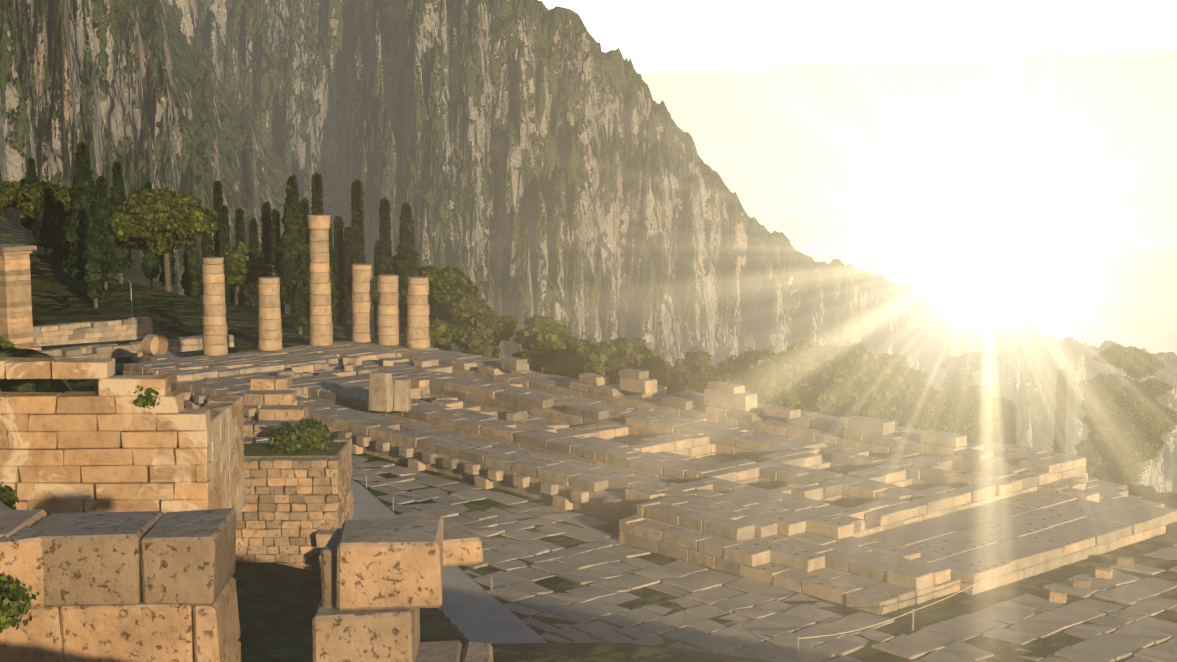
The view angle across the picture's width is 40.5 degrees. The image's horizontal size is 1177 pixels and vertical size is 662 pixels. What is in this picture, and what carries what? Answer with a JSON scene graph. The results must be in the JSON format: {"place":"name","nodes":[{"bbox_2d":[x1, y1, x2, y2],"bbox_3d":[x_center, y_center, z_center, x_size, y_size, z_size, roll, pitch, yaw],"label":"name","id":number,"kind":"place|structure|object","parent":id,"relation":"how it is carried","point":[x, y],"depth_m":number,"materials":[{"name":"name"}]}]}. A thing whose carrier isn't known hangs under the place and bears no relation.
{"place":"outdoors","nodes":[
{"label":"outdoors","id":0,"kind":"place"},
{"bbox_2d":[235,375,353,586],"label":"rubble retaining wall","id":1,"kind":"structure","parent":0,"point":[296,512],"depth_m":54.97,"materials":[{"name":"stone"}]},
{"bbox_2d":[243,442,346,459],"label":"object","id":2,"kind":"object","parent":1,"relation":"on","point":[257,450],"depth_m":55.85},
{"bbox_2d":[267,418,330,452],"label":"bush","id":3,"kind":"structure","parent":2,"relation":"on","point":[304,435],"depth_m":55.85,"materials":[{"name":"green plant"}]},
{"bbox_2d":[352,480,547,643],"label":"gravel path","id":4,"kind":"structure","parent":0,"point":[473,611],"depth_m":64.70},
{"bbox_2d":[0,0,1176,661],"bbox_3d":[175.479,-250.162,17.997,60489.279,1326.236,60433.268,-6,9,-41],"label":"terrain","id":5,"kind":"structure","parent":0,"point":[532,158],"depth_m":605.23,"materials":[{"name":"grey stone"}]},
{"bbox_2d":[0,336,15,347],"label":"bush","id":6,"kind":"object","parent":5,"relation":"on","point":[5,343],"depth_m":130.41,"materials":[{"name":"green plant"}]},
{"bbox_2d":[0,481,18,509],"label":"weeds","id":7,"kind":"object","parent":5,"relation":"on","point":[8,497],"depth_m":26.42,"materials":[{"name":"green plant"}]},
{"bbox_2d":[0,178,24,217],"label":"broadleaf tree","id":8,"kind":"object","parent":5,"relation":"on","point":[9,189],"depth_m":249.51,"materials":[{"name":"green plant"}]},
{"bbox_2d":[0,244,40,349],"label":"pillar of prusias","id":9,"kind":"structure","parent":5,"relation":"on","point":[16,326],"depth_m":140.25,"materials":[{"name":"stone"}]},
{"bbox_2d":[0,501,43,609],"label":"stone block","id":10,"kind":"structure","parent":5,"relation":"on","point":[21,558],"depth_m":17.17,"materials":[{"name":"stone"}]},
{"bbox_2d":[21,157,38,235],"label":"cypress tree","id":11,"kind":"object","parent":5,"relation":"on","point":[31,176],"depth_m":245.80,"materials":[{"name":"green plant"}]},
{"bbox_2d":[30,181,53,253],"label":"cypress tree","id":12,"kind":"object","parent":5,"relation":"on","point":[42,224],"depth_m":235.34,"materials":[{"name":"green plant"}]},
{"bbox_2d":[13,181,72,222],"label":"broadleaf tree","id":13,"kind":"object","parent":5,"relation":"on","point":[26,198],"depth_m":236.57,"materials":[{"name":"green plant"}]},
{"bbox_2d":[48,200,69,265],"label":"cypress tree","id":14,"kind":"object","parent":5,"relation":"on","point":[60,251],"depth_m":226.99,"materials":[{"name":"green plant"}]},
{"bbox_2d":[61,141,112,294],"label":"cypress tree","id":15,"kind":"object","parent":5,"relation":"on","point":[83,191],"depth_m":203.26,"materials":[{"name":"green plant"}]},
{"bbox_2d":[82,200,107,307],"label":"cypress tree","id":16,"kind":"object","parent":5,"relation":"on","point":[95,279],"depth_m":195.38,"materials":[{"name":"green plant"}]},
{"bbox_2d":[95,176,119,288],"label":"cypress tree","id":17,"kind":"object","parent":5,"relation":"on","point":[105,212],"depth_m":211.57,"materials":[{"name":"green plant"}]},
{"bbox_2d":[0,508,240,661],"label":"stone block wall","id":18,"kind":"structure","parent":5,"relation":"on","point":[148,586],"depth_m":17.37,"materials":[{"name":"stone"}]},
{"bbox_2d":[0,575,39,632],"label":"weeds","id":19,"kind":"object","parent":18,"relation":"attached to","point":[11,607],"depth_m":15.85,"materials":[{"name":"green plant"}]},
{"bbox_2d":[109,161,134,283],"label":"cypress tree","id":20,"kind":"object","parent":5,"relation":"on","point":[125,258],"depth_m":224.31,"materials":[{"name":"green plant"}]},
{"bbox_2d":[0,357,245,515],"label":"stone wall","id":21,"kind":"structure","parent":5,"relation":"on","point":[108,446],"depth_m":45.42,"materials":[{"name":"stone"}]},
{"bbox_2d":[133,373,169,408],"bbox_3d":[-12.650,1.841,45.779,1.314,1.195,1.607,-6,9,-41],"label":"bush","id":22,"kind":"object","parent":21,"relation":"attached to","point":[147,400],"depth_m":45.14,"materials":[{"name":"green plant"}]},
{"bbox_2d":[128,281,132,317],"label":"lamp pole","id":23,"kind":"object","parent":5,"relation":"on","point":[131,300],"depth_m":154.32,"materials":[{"name":"grey metal"}]},
{"bbox_2d":[33,317,233,361],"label":"forecourt walls","id":24,"kind":"structure","parent":5,"relation":"on","point":[136,328],"depth_m":145.57,"materials":[{"name":"stone"}]},
{"bbox_2d":[140,180,160,287],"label":"cypress tree","id":25,"kind":"object","parent":5,"relation":"on","point":[150,264],"depth_m":288.86,"materials":[{"name":"green plant"}]},
{"bbox_2d":[141,334,167,356],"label":"fallen column drum","id":26,"kind":"object","parent":5,"relation":"on","point":[155,345],"depth_m":123.97,"materials":[{"name":"stone"}]},
{"bbox_2d":[111,187,219,291],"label":"broadleaf tree","id":27,"kind":"object","parent":5,"relation":"on","point":[164,220],"depth_m":222.31,"materials":[{"name":"green plant"}]},
{"bbox_2d":[158,248,176,285],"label":"cypress tree","id":28,"kind":"object","parent":5,"relation":"on","point":[172,266],"depth_m":294.93,"materials":[{"name":"green plant"}]},
{"bbox_2d":[180,235,201,298],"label":"cypress tree","id":29,"kind":"object","parent":5,"relation":"on","point":[191,280],"depth_m":266.65,"materials":[{"name":"green plant"}]},
{"bbox_2d":[199,208,213,298],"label":"cypress tree","id":30,"kind":"object","parent":5,"relation":"on","point":[207,246],"depth_m":272.02,"materials":[{"name":"green plant"}]},
{"bbox_2d":[212,180,223,256],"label":"cypress tree","id":31,"kind":"object","parent":5,"relation":"on","point":[218,200],"depth_m":320.25,"materials":[{"name":"green plant"}]},
{"bbox_2d":[218,204,234,303],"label":"cypress tree","id":32,"kind":"object","parent":5,"relation":"on","point":[224,239],"depth_m":277.31,"materials":[{"name":"green plant"}]},
{"bbox_2d":[232,208,250,307],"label":"cypress tree","id":33,"kind":"object","parent":5,"relation":"on","point":[244,290],"depth_m":275.28,"materials":[{"name":"green plant"}]},
{"bbox_2d":[220,241,276,304],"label":"broadleaf tree","id":34,"kind":"object","parent":5,"relation":"on","point":[243,265],"depth_m":217.13,"materials":[{"name":"green plant"}]},
{"bbox_2d":[249,217,259,308],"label":"cypress tree","id":35,"kind":"object","parent":5,"relation":"on","point":[254,244],"depth_m":281.72,"materials":[{"name":"green plant"}]},
{"bbox_2d":[259,202,271,264],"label":"cypress tree","id":36,"kind":"object","parent":5,"relation":"on","point":[266,250],"depth_m":285.62,"materials":[{"name":"green plant"}]},
{"bbox_2d":[270,208,285,313],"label":"cypress tree","id":37,"kind":"object","parent":5,"relation":"on","point":[275,236],"depth_m":280.31,"materials":[{"name":"green plant"}]},
{"bbox_2d":[274,174,309,317],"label":"cypress tree","id":38,"kind":"object","parent":5,"relation":"on","point":[292,245],"depth_m":200.55,"materials":[{"name":"green plant"}]},
{"bbox_2d":[290,254,307,333],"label":"cypress tree","id":39,"kind":"object","parent":5,"relation":"on","point":[299,310],"depth_m":187.25,"materials":[{"name":"green plant"}]},
{"bbox_2d":[300,198,309,317],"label":"cypress tree","id":40,"kind":"object","parent":5,"relation":"on","point":[305,208],"depth_m":265.09,"materials":[{"name":"green plant"}]},
{"bbox_2d":[311,172,323,214],"bbox_3d":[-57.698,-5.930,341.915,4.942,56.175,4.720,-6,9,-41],"label":"cypress tree","id":41,"kind":"object","parent":5,"relation":"on","point":[317,206],"depth_m":338.43,"materials":[{"name":"green plant"}]},
{"bbox_2d":[307,265,333,299],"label":"broadleaf tree","id":42,"kind":"object","parent":5,"relation":"on","point":[331,278],"depth_m":213.10,"materials":[{"name":"green plant"}]},
{"bbox_2d":[328,222,338,322],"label":"cypress tree","id":43,"kind":"object","parent":5,"relation":"on","point":[334,301],"depth_m":257.03,"materials":[{"name":"green plant"}]},
{"bbox_2d":[333,216,344,323],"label":"cypress tree","id":44,"kind":"object","parent":5,"relation":"on","point":[338,225],"depth_m":258.72,"materials":[{"name":"green plant"}]},
{"bbox_2d":[341,227,354,324],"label":"cypress tree","id":45,"kind":"object","parent":5,"relation":"on","point":[349,255],"depth_m":255.30,"materials":[{"name":"green plant"}]},
{"bbox_2d":[350,179,365,263],"bbox_3d":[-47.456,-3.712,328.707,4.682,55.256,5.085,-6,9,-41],"label":"cypress tree","id":46,"kind":"object","parent":5,"relation":"on","point":[357,213],"depth_m":325.51,"materials":[{"name":"green plant"}]},
{"bbox_2d":[346,262,377,301],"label":"broadleaf tree","id":47,"kind":"object","parent":5,"relation":"on","point":[374,286],"depth_m":218.24,"materials":[{"name":"green plant"}]},
{"bbox_2d":[373,240,385,329],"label":"cypress tree","id":48,"kind":"object","parent":5,"relation":"on","point":[379,260],"depth_m":248.00,"materials":[{"name":"green plant"}]},
{"bbox_2d":[379,197,391,273],"bbox_3d":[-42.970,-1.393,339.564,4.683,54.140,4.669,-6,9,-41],"label":"cypress tree","id":49,"kind":"object","parent":5,"relation":"on","point":[385,224],"depth_m":336.51,"materials":[{"name":"green plant"}]},
{"bbox_2d":[390,255,402,335],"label":"cypress tree","id":50,"kind":"object","parent":5,"relation":"on","point":[392,261],"depth_m":238.48,"materials":[{"name":"green plant"}]},
{"bbox_2d":[312,516,492,661],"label":"fallen blocks","id":51,"kind":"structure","parent":5,"relation":"on","point":[382,581],"depth_m":17.92,"materials":[{"name":"stone"}]},
{"bbox_2d":[393,202,419,333],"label":"cypress tree","id":52,"kind":"object","parent":5,"relation":"on","point":[406,265],"depth_m":194.17,"materials":[{"name":"green plant"}]},
{"bbox_2d":[402,318,450,349],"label":"broadleaf tree","id":53,"kind":"object","parent":5,"relation":"on","point":[438,329],"depth_m":149.72,"materials":[{"name":"green plant"}]},
{"bbox_2d":[366,475,531,626],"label":"rope barrier posts","id":54,"kind":"object","parent":5,"relation":"on","point":[491,577],"depth_m":66.73,"materials":[{"name":"silver metal"}]},
{"bbox_2d":[414,265,496,350],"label":"pine tree","id":55,"kind":"object","parent":5,"relation":"on","point":[446,283],"depth_m":169.88,"materials":[{"name":"green plant"}]},
{"bbox_2d":[441,294,518,350],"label":"pine tree","id":56,"kind":"object","parent":5,"relation":"on","point":[473,315],"depth_m":158.62,"materials":[{"name":"green plant"}]},
{"bbox_2d":[460,335,499,357],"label":"bush","id":57,"kind":"object","parent":5,"relation":"on","point":[480,345],"depth_m":140.19,"materials":[{"name":"green plant"}]},
{"bbox_2d":[512,314,574,372],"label":"pine tree","id":58,"kind":"object","parent":5,"relation":"on","point":[524,337],"depth_m":151.56,"materials":[{"name":"green plant"}]},
{"bbox_2d":[529,331,590,378],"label":"pine tree","id":59,"kind":"object","parent":5,"relation":"on","point":[566,359],"depth_m":148.67,"materials":[{"name":"green plant"}]},
{"bbox_2d":[579,336,665,384],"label":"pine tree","id":60,"kind":"object","parent":5,"relation":"on","point":[603,358],"depth_m":140.41,"materials":[{"name":"green plant"}]},
{"bbox_2d":[615,345,672,394],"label":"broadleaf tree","id":61,"kind":"object","parent":5,"relation":"on","point":[639,357],"depth_m":139.15,"materials":[{"name":"green plant"}]},
{"bbox_2d":[123,338,1176,614],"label":"temple of apollo foundations","id":62,"kind":"structure","parent":5,"relation":"on","point":[731,478],"depth_m":85.00,"materials":[{"name":"stone"}]},
{"bbox_2d":[202,257,227,355],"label":"doric column","id":63,"kind":"structure","parent":62,"relation":"on","point":[214,338],"depth_m":123.58,"materials":[{"name":"stone"}]},
{"bbox_2d":[258,276,282,350],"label":"doric column","id":64,"kind":"structure","parent":62,"relation":"on","point":[269,325],"depth_m":126.53,"materials":[{"name":"stone"}]},
{"bbox_2d":[307,215,332,345],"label":"doric column","id":65,"kind":"structure","parent":62,"relation":"on","point":[320,324],"depth_m":129.20,"materials":[{"name":"stone"}]},
{"bbox_2d":[351,264,374,342],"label":"doric column","id":66,"kind":"structure","parent":62,"relation":"on","point":[362,313],"depth_m":131.67,"materials":[{"name":"stone"}]},
{"bbox_2d":[377,274,400,345],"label":"doric column","id":67,"kind":"structure","parent":62,"relation":"on","point":[388,326],"depth_m":129.62,"materials":[{"name":"stone"}]},
{"bbox_2d":[406,276,429,348],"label":"doric column","id":68,"kind":"structure","parent":62,"relation":"on","point":[417,329],"depth_m":127.78,"materials":[{"name":"stone"}]},
{"bbox_2d":[665,350,722,395],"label":"bush","id":69,"kind":"object","parent":5,"relation":"on","point":[697,371],"depth_m":131.01,"materials":[{"name":"green plant"}]},
{"bbox_2d":[255,437,1176,661],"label":"terrace paving","id":70,"kind":"structure","parent":5,"relation":"on","point":[941,641],"depth_m":64.90,"materials":[{"name":"stone"}]},
{"bbox_2d":[1048,556,1133,603],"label":"stone blocks","id":71,"kind":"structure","parent":70,"relation":"on","point":[1058,596],"depth_m":67.45,"materials":[{"name":"beige stone"}]},
{"bbox_2d":[722,377,751,392],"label":"bush","id":72,"kind":"object","parent":5,"relation":"on","point":[733,380],"depth_m":127.94,"materials":[{"name":"green plant"}]},
{"bbox_2d":[717,337,920,425],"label":"broadleaf tree","id":73,"kind":"object","parent":5,"relation":"on","point":[834,379],"depth_m":135.63,"materials":[{"name":"green plant"}]},
{"bbox_2d":[858,399,890,420],"bbox_3d":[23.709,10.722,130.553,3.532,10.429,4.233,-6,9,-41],"label":"bush","id":74,"kind":"object","parent":5,"relation":"on","point":[870,408],"depth_m":129.33,"materials":[{"name":"green plant"}]},
{"bbox_2d":[796,577,986,656],"bbox_3d":[17.462,10.229,69.862,30.063,0.900,3.997,-11,13,-56],"label":"rope fence","id":75,"kind":"object","parent":5,"relation":"on","point":[798,638],"depth_m":61.23,"materials":[{"name":"fabric"}]},
{"bbox_2d":[895,398,907,426],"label":"cypress tree","id":76,"kind":"object","parent":5,"relation":"on","point":[903,422],"depth_m":228.26,"materials":[{"name":"green plant"}]},
{"bbox_2d":[877,352,932,427],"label":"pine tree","id":77,"kind":"object","parent":5,"relation":"on","point":[918,377],"depth_m":400.52,"materials":[{"name":"green plant"}]},
{"bbox_2d":[907,386,971,433],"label":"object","id":78,"kind":"object","parent":5,"relation":"on","point":[928,409],"depth_m":323.06,"materials":[{"name":"green plant"}]},
{"bbox_2d":[952,386,964,434],"bbox_3d":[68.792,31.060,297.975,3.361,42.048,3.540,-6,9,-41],"label":"cypress tree","id":79,"kind":"object","parent":5,"relation":"on","point":[959,411],"depth_m":295.49,"materials":[{"name":"green plant"}]},
{"bbox_2d":[940,350,1010,443],"bbox_3d":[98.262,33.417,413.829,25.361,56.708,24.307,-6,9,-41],"label":"broadleaf tree","id":80,"kind":"object","parent":5,"relation":"on","point":[984,412],"depth_m":407.35,"materials":[{"name":"green plant"}]},
{"bbox_2d":[990,429,1001,442],"bbox_3d":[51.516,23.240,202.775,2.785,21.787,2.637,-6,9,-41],"label":"bush","id":81,"kind":"object","parent":5,"relation":"on","point":[996,434],"depth_m":201.26,"materials":[{"name":"green plant"}]},
{"bbox_2d":[1002,400,1017,444],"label":"cypress tree","id":82,"kind":"object","parent":5,"relation":"on","point":[1010,411],"depth_m":210.32,"materials":[{"name":"green plant"}]},
{"bbox_2d":[1052,369,1067,453],"bbox_3d":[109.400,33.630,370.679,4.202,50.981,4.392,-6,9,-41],"label":"cypress tree","id":83,"kind":"object","parent":5,"relation":"on","point":[1059,441],"depth_m":368.35,"materials":[{"name":"green plant"}]},
{"bbox_2d":[1101,462,1114,482],"bbox_3d":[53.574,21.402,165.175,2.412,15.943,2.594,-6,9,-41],"label":"bush","id":84,"kind":"object","parent":5,"relation":"on","point":[1108,472],"depth_m":164.04,"materials":[{"name":"green plant"}]},
{"bbox_2d":[1082,422,1141,484],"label":"broadleaf tree","id":85,"kind":"object","parent":5,"relation":"on","point":[1097,459],"depth_m":317.43,"materials":[{"name":"green plant"}]},
{"bbox_2d":[1111,415,1126,483],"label":"cypress tree","id":86,"kind":"object","parent":5,"relation":"on","point":[1118,460],"depth_m":249.93,"materials":[{"name":"green plant"}]},
{"bbox_2d":[1074,344,1176,485],"bbox_3d":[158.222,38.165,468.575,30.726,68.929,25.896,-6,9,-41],"label":"broadleaf tree","id":87,"kind":"object","parent":5,"relation":"on","point":[1150,420],"depth_m":459.87,"materials":[{"name":"green plant"}]},
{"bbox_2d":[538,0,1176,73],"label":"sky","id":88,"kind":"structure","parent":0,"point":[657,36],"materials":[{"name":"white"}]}
]}

